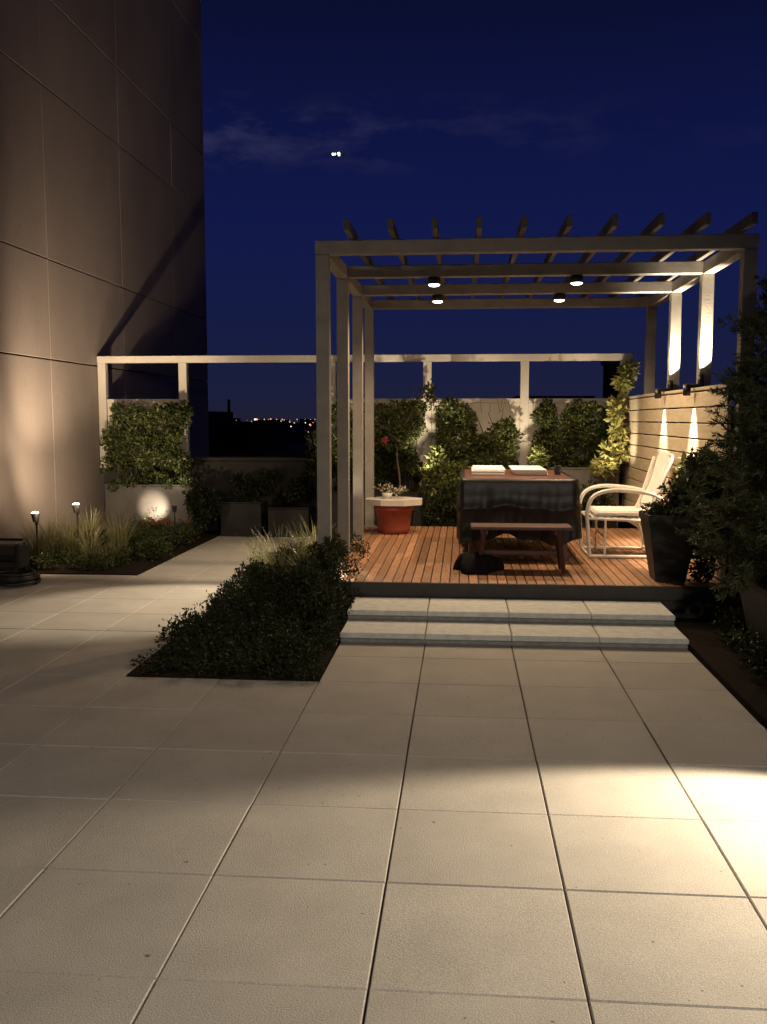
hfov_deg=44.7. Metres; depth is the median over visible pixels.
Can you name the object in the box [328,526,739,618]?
wooden deck
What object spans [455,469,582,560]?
outdoor table
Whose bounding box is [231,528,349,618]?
boxwood shrub
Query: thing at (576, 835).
paved terrace
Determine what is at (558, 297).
pergola downlight
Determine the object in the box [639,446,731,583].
potted bush
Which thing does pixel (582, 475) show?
planter
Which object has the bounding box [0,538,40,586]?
garden hose reel
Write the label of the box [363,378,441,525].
rose tree
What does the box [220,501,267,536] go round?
path planter
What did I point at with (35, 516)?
garden uplight
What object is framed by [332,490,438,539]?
planter
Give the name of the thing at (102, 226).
concrete building
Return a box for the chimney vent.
[601,352,619,397]
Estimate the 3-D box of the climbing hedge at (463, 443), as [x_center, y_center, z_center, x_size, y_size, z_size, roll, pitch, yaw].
[1.229,-0.805,12.308,1.269,1.439,0.565,0,6,5]
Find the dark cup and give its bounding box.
[554,465,560,474]
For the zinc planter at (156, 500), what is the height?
0.699 m
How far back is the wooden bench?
8.06 m
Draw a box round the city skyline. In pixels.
[208,406,764,447]
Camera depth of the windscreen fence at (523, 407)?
12.66 m
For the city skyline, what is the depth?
1104.67 m
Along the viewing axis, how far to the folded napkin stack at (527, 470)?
9.13 m
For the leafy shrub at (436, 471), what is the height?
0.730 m
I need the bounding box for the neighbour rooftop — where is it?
[209,396,753,457]
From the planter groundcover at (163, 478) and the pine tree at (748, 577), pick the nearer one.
the pine tree at (748, 577)
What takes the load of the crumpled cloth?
on the wooden deck
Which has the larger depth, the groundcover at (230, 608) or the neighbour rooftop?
the neighbour rooftop
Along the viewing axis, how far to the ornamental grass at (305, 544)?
8.10 m
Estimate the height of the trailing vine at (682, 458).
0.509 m
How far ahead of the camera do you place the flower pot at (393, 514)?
10.67 m
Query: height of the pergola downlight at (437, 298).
0.082 m
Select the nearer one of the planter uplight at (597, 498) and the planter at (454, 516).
the planter uplight at (597, 498)
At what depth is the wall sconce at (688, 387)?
8.39 m
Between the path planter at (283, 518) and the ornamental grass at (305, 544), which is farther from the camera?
the path planter at (283, 518)
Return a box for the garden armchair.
[579,452,673,558]
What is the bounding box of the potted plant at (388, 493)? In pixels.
[372,482,408,498]
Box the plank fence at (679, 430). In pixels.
[619,384,731,579]
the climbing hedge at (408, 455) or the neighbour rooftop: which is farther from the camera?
the neighbour rooftop
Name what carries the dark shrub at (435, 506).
on the paved terrace at (576, 835)
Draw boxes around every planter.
[104,483,204,536]
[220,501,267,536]
[267,506,313,536]
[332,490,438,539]
[446,497,456,528]
[544,467,620,528]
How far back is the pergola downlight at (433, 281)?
8.59 m
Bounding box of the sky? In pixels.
[201,0,766,422]
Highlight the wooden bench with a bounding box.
[470,523,572,573]
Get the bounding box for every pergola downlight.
[427,277,440,286]
[432,294,443,302]
[553,293,564,301]
[570,275,583,284]
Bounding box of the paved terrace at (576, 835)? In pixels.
[0,533,766,1023]
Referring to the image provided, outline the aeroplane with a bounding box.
[330,152,343,156]
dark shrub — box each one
[182,421,334,530]
[421,478,615,526]
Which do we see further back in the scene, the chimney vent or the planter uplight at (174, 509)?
the chimney vent
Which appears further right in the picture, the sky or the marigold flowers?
the sky
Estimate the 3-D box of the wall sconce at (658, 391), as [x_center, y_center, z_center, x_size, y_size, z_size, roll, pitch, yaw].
[2.896,-1.266,9.649,0.181,0.185,0.067,0,6,5]
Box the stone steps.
[340,597,688,648]
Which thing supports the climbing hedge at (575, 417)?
in the planter at (582, 475)
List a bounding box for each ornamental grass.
[13,506,145,566]
[216,516,363,593]
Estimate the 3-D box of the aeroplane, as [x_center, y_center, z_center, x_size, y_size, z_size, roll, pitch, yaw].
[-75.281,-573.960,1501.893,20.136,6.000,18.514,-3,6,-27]
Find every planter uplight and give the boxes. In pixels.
[172,506,176,524]
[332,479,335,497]
[421,479,426,498]
[595,495,599,505]
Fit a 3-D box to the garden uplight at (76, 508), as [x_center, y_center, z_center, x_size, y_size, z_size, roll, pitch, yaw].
[-3.389,0.232,10.325,0.087,0.670,0.089,0,6,5]
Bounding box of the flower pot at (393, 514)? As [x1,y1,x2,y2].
[365,497,421,534]
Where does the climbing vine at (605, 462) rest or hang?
attached to the plank fence at (679, 430)
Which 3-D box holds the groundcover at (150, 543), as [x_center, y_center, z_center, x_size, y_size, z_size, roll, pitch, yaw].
[-3.094,0.308,10.934,1.637,0.376,2.999,3,7,28]
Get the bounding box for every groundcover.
[28,512,202,571]
[107,470,196,493]
[129,532,371,680]
[704,597,766,679]
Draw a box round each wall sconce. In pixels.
[654,380,672,398]
[683,375,703,395]
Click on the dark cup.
(557, 469)
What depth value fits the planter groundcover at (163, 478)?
12.47 m
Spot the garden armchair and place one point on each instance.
(659, 468)
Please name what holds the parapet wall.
on the paved terrace at (576, 835)
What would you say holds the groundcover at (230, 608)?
on the soil bed
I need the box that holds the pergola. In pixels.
[315,212,758,586]
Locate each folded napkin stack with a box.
[471,465,505,474]
[509,466,547,474]
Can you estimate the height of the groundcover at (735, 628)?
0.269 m
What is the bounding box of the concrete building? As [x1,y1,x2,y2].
[0,0,208,545]
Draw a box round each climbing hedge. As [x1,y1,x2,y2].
[98,394,193,483]
[331,397,426,491]
[432,396,524,498]
[527,397,623,471]
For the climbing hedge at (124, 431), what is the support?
in the zinc planter at (156, 500)
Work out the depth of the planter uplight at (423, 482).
11.55 m
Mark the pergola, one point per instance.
(732, 244)
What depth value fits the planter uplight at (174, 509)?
11.80 m
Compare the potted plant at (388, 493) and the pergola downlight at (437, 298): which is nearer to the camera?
the pergola downlight at (437, 298)
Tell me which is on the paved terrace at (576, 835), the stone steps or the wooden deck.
the stone steps
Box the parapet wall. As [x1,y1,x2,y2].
[104,456,758,531]
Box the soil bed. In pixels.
[0,531,766,729]
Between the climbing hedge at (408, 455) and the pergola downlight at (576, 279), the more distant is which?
the climbing hedge at (408, 455)
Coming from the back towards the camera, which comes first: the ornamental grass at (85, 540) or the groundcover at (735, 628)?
the ornamental grass at (85, 540)
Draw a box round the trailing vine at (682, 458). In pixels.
[674,451,687,480]
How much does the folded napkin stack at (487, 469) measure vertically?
0.054 m
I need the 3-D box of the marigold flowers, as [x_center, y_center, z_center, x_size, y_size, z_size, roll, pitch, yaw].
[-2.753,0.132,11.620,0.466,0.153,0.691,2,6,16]
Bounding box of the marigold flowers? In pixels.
[140,517,187,528]
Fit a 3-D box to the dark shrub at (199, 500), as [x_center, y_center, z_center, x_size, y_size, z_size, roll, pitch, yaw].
[-1.650,-0.507,12.527,2.022,1.507,0.898,0,6,-2]
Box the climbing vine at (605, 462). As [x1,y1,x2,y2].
[587,358,639,497]
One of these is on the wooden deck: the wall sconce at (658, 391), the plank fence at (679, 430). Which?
the plank fence at (679, 430)
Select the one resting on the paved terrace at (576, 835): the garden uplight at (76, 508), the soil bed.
the soil bed
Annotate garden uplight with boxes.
[31,511,39,569]
[72,503,79,558]
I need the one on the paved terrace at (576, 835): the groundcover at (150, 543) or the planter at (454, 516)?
the planter at (454, 516)
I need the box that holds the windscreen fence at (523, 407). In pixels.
[97,353,632,467]
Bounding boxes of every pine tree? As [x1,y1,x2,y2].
[669,270,766,656]
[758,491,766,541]
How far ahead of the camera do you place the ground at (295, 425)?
4151.36 m
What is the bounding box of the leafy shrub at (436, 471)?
[418,443,551,496]
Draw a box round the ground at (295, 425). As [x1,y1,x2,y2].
[289,423,641,445]
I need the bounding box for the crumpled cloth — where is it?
[453,551,503,574]

